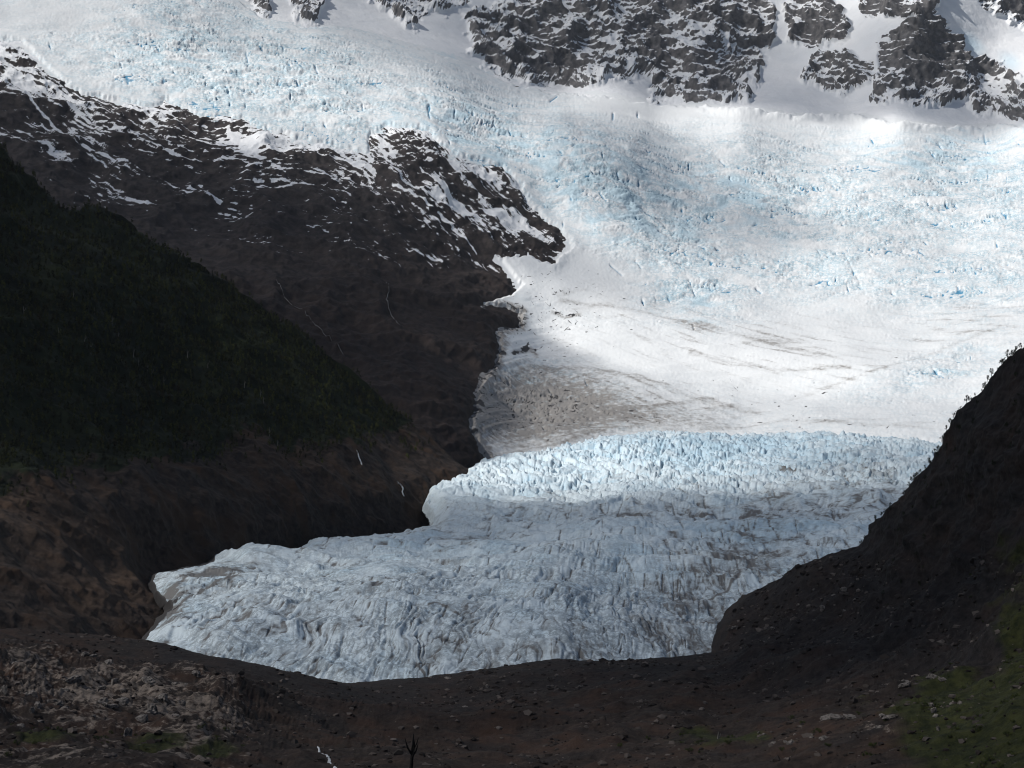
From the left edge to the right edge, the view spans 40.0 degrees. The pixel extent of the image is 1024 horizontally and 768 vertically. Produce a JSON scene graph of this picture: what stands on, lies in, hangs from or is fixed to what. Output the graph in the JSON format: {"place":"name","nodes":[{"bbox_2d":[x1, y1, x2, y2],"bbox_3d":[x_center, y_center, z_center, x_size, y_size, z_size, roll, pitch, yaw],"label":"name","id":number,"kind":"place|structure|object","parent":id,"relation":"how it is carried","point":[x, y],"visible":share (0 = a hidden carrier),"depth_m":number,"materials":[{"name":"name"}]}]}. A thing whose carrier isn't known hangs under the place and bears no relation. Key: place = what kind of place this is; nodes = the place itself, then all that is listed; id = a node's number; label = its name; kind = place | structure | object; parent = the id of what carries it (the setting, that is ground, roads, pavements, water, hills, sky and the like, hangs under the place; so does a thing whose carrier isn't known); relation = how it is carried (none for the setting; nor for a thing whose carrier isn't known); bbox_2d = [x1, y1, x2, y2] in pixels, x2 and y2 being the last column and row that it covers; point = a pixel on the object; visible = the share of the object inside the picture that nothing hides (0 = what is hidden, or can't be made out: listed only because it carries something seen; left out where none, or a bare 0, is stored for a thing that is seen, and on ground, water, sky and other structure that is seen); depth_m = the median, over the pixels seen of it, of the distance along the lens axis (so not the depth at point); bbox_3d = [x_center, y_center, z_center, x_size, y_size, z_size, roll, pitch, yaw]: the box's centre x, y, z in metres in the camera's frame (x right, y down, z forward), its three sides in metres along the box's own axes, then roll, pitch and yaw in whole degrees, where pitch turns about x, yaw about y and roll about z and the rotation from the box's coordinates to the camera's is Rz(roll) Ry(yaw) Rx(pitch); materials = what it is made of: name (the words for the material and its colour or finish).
{"place":"outdoors","nodes":[
{"label":"outdoors","id":0,"kind":"place"},
{"bbox_2d":[0,147,467,638],"bbox_3d":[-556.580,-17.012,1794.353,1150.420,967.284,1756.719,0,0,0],"label":"hillside","id":1,"kind":"structure","parent":0,"point":[93,551],"depth_m":1858.73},
{"bbox_2d":[0,142,429,506],"bbox_3d":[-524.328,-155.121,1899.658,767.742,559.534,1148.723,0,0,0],"label":"forest","id":2,"kind":"object","parent":1,"relation":"on","point":[162,387],"visible":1,"depth_m":2070.14,"materials":[{"name":"green plant"}]},
{"bbox_2d":[0,0,1023,468],"bbox_3d":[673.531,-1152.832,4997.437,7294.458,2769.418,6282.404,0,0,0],"label":"mountain","id":3,"kind":"structure","parent":0,"point":[330,240],"depth_m":4434.41,"materials":[{"name":"grey stone"}]},
{"bbox_2d":[277,282,342,353],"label":"waterfall","id":4,"kind":"structure","parent":3,"relation":"on","point":[309,316],"depth_m":3279.76,"materials":[{"name":"white liquid"}]},
{"bbox_2d":[0,0,1023,458],"bbox_3d":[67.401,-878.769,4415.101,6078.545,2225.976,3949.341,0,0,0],"label":"glacier","id":5,"kind":"object","parent":3,"relation":"on","point":[742,270],"visible":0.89,"depth_m":4595.85,"materials":[{"name":"white ice"}]},
{"bbox_2d":[0,347,1023,767],"bbox_3d":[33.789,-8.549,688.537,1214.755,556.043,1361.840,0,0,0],"label":"ground","id":6,"kind":"structure","parent":0,"point":[984,517],"depth_m":727.42,"materials":[{"name":"brown soil"}]},
{"bbox_2d":[0,685,7,695],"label":"rock outcrop","id":7,"kind":"object","parent":6,"relation":"on","point":[3,689],"visible":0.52,"depth_m":555.21,"materials":[{"name":"stone"}]},
{"bbox_2d":[24,690,36,696],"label":"rock outcrop","id":8,"kind":"object","parent":6,"relation":"on","point":[33,693],"visible":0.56,"depth_m":574.65,"materials":[{"name":"stone"}]},
{"bbox_2d":[29,706,34,713],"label":"rock outcrop","id":9,"kind":"object","parent":6,"relation":"on","point":[31,710],"visible":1,"depth_m":521.58,"materials":[{"name":"stone"}]},
{"bbox_2d":[34,701,41,708],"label":"rock outcrop","id":10,"kind":"object","parent":6,"relation":"on","point":[38,704],"visible":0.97,"depth_m":528.05,"materials":[{"name":"stone"}]},
{"bbox_2d":[54,700,63,706],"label":"rock outcrop","id":11,"kind":"object","parent":6,"relation":"on","point":[60,703],"visible":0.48,"depth_m":564.25,"materials":[{"name":"stone"}]},
{"bbox_2d":[65,675,81,684],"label":"rock outcrop","id":12,"kind":"object","parent":6,"relation":"on","point":[75,679],"visible":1,"depth_m":673.46,"materials":[{"name":"stone"}]},
{"bbox_2d":[81,651,89,656],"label":"rock outcrop","id":13,"kind":"object","parent":6,"relation":"on","point":[85,653],"visible":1,"depth_m":811.55,"materials":[{"name":"stone"}]},
{"bbox_2d":[97,685,105,691],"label":"rock outcrop","id":14,"kind":"object","parent":6,"relation":"on","point":[102,687],"visible":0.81,"depth_m":675.44,"materials":[{"name":"stone"}]},
{"bbox_2d":[96,697,107,703],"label":"rock outcrop","id":15,"kind":"object","parent":6,"relation":"on","point":[102,700],"visible":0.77,"depth_m":554.86,"materials":[{"name":"stone"}]},
{"bbox_2d":[107,704,117,708],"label":"rock outcrop","id":16,"kind":"object","parent":6,"relation":"on","point":[110,706],"visible":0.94,"depth_m":548.53,"materials":[{"name":"stone"}]},
{"bbox_2d":[111,678,119,685],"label":"rock outcrop","id":17,"kind":"object","parent":6,"relation":"on","point":[115,681],"visible":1,"depth_m":682.00,"materials":[{"name":"stone"}]},
{"bbox_2d":[116,697,128,704],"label":"rock outcrop","id":18,"kind":"object","parent":6,"relation":"on","point":[123,700],"visible":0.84,"depth_m":561.72,"materials":[{"name":"stone"}]},
{"bbox_2d":[123,727,132,736],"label":"rock outcrop","id":19,"kind":"object","parent":6,"relation":"on","point":[127,731],"visible":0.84,"depth_m":492.15,"materials":[{"name":"stone"}]},
{"bbox_2d":[136,714,147,722],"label":"rock outcrop","id":20,"kind":"object","parent":6,"relation":"on","point":[142,718],"visible":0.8,"depth_m":527.72,"materials":[{"name":"stone"}]},
{"bbox_2d":[141,676,155,684],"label":"rock outcrop","id":21,"kind":"object","parent":6,"relation":"on","point":[149,680],"visible":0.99,"depth_m":694.71,"materials":[{"name":"stone"}]},
{"bbox_2d":[144,709,155,713],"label":"rock outcrop","id":22,"kind":"object","parent":6,"relation":"on","point":[151,711],"visible":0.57,"depth_m":553.86,"materials":[{"name":"stone"}]},
{"bbox_2d":[147,703,157,714],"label":"rock outcrop","id":23,"kind":"object","parent":6,"relation":"on","point":[153,706],"visible":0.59,"depth_m":559.71,"materials":[{"name":"stone"}]},
{"bbox_2d":[158,694,167,701],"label":"rock outcrop","id":24,"kind":"object","parent":6,"relation":"on","point":[163,697],"visible":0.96,"depth_m":612.78,"materials":[{"name":"stone"}]},
{"bbox_2d":[177,700,185,705],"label":"rock outcrop","id":25,"kind":"object","parent":6,"relation":"on","point":[182,702],"visible":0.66,"depth_m":589.89,"materials":[{"name":"stone"}]},
{"bbox_2d":[192,670,200,677],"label":"rock outcrop","id":26,"kind":"object","parent":6,"relation":"on","point":[197,673],"visible":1,"depth_m":762.76,"materials":[{"name":"stone"}]},
{"bbox_2d":[317,746,336,767],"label":"waterfall","id":27,"kind":"structure","parent":6,"relation":"on","point":[329,759],"depth_m":499.83,"materials":[{"name":"white liquid"}]},
{"bbox_2d":[405,734,417,767],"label":"dead tree","id":28,"kind":"object","parent":6,"relation":"on","point":[412,751],"visible":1,"depth_m":465.59,"materials":[{"name":"brown wood"}]},
{"bbox_2d":[0,554,1023,767],"bbox_3d":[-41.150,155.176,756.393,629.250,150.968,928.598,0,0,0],"label":"rubble","id":29,"kind":"object","parent":6,"relation":"on","point":[528,712],"visible":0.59,"depth_m":729.22,"materials":[{"name":"stone"}]},
{"bbox_2d":[820,713,831,720],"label":"rock outcrop","id":30,"kind":"object","parent":6,"relation":"on","point":[825,717],"visible":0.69,"depth_m":560.81,"materials":[{"name":"stone"}]},
{"bbox_2d":[829,714,843,719],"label":"rock outcrop","id":31,"kind":"object","parent":6,"relation":"on","point":[834,716],"visible":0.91,"depth_m":552.47,"materials":[{"name":"stone"}]},
{"bbox_2d":[843,714,855,718],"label":"rock outcrop","id":32,"kind":"object","parent":6,"relation":"on","point":[846,716],"visible":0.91,"depth_m":541.80,"materials":[{"name":"stone"}]},
{"bbox_2d":[867,742,876,746],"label":"bush","id":33,"kind":"object","parent":6,"relation":"on","point":[870,744],"visible":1,"depth_m":470.55,"materials":[{"name":"green plant"}]},
{"bbox_2d":[885,714,897,718],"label":"rock outcrop","id":34,"kind":"object","parent":6,"relation":"on","point":[892,716],"visible":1,"depth_m":496.42,"materials":[{"name":"stone"}]},
{"bbox_2d":[898,681,909,687],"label":"rock outcrop","id":35,"kind":"object","parent":6,"relation":"on","point":[904,685],"visible":1,"depth_m":595.34,"materials":[{"name":"stone"}]},
{"bbox_2d":[931,707,936,712],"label":"rock outcrop","id":36,"kind":"object","parent":6,"relation":"on","point":[933,709],"visible":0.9,"depth_m":494.01,"materials":[{"name":"stone"}]},
{"bbox_2d":[972,725,981,731],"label":"bush","id":37,"kind":"object","parent":6,"relation":"on","point":[980,727],"visible":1,"depth_m":401.05,"materials":[{"name":"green plant"}]},
{"bbox_2d":[142,430,941,682],"bbox_3d":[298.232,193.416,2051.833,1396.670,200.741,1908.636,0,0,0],"label":"glacier tongue","id":38,"kind":"object","parent":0,"point":[649,544],"visible":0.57,"depth_m":1548.79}
]}

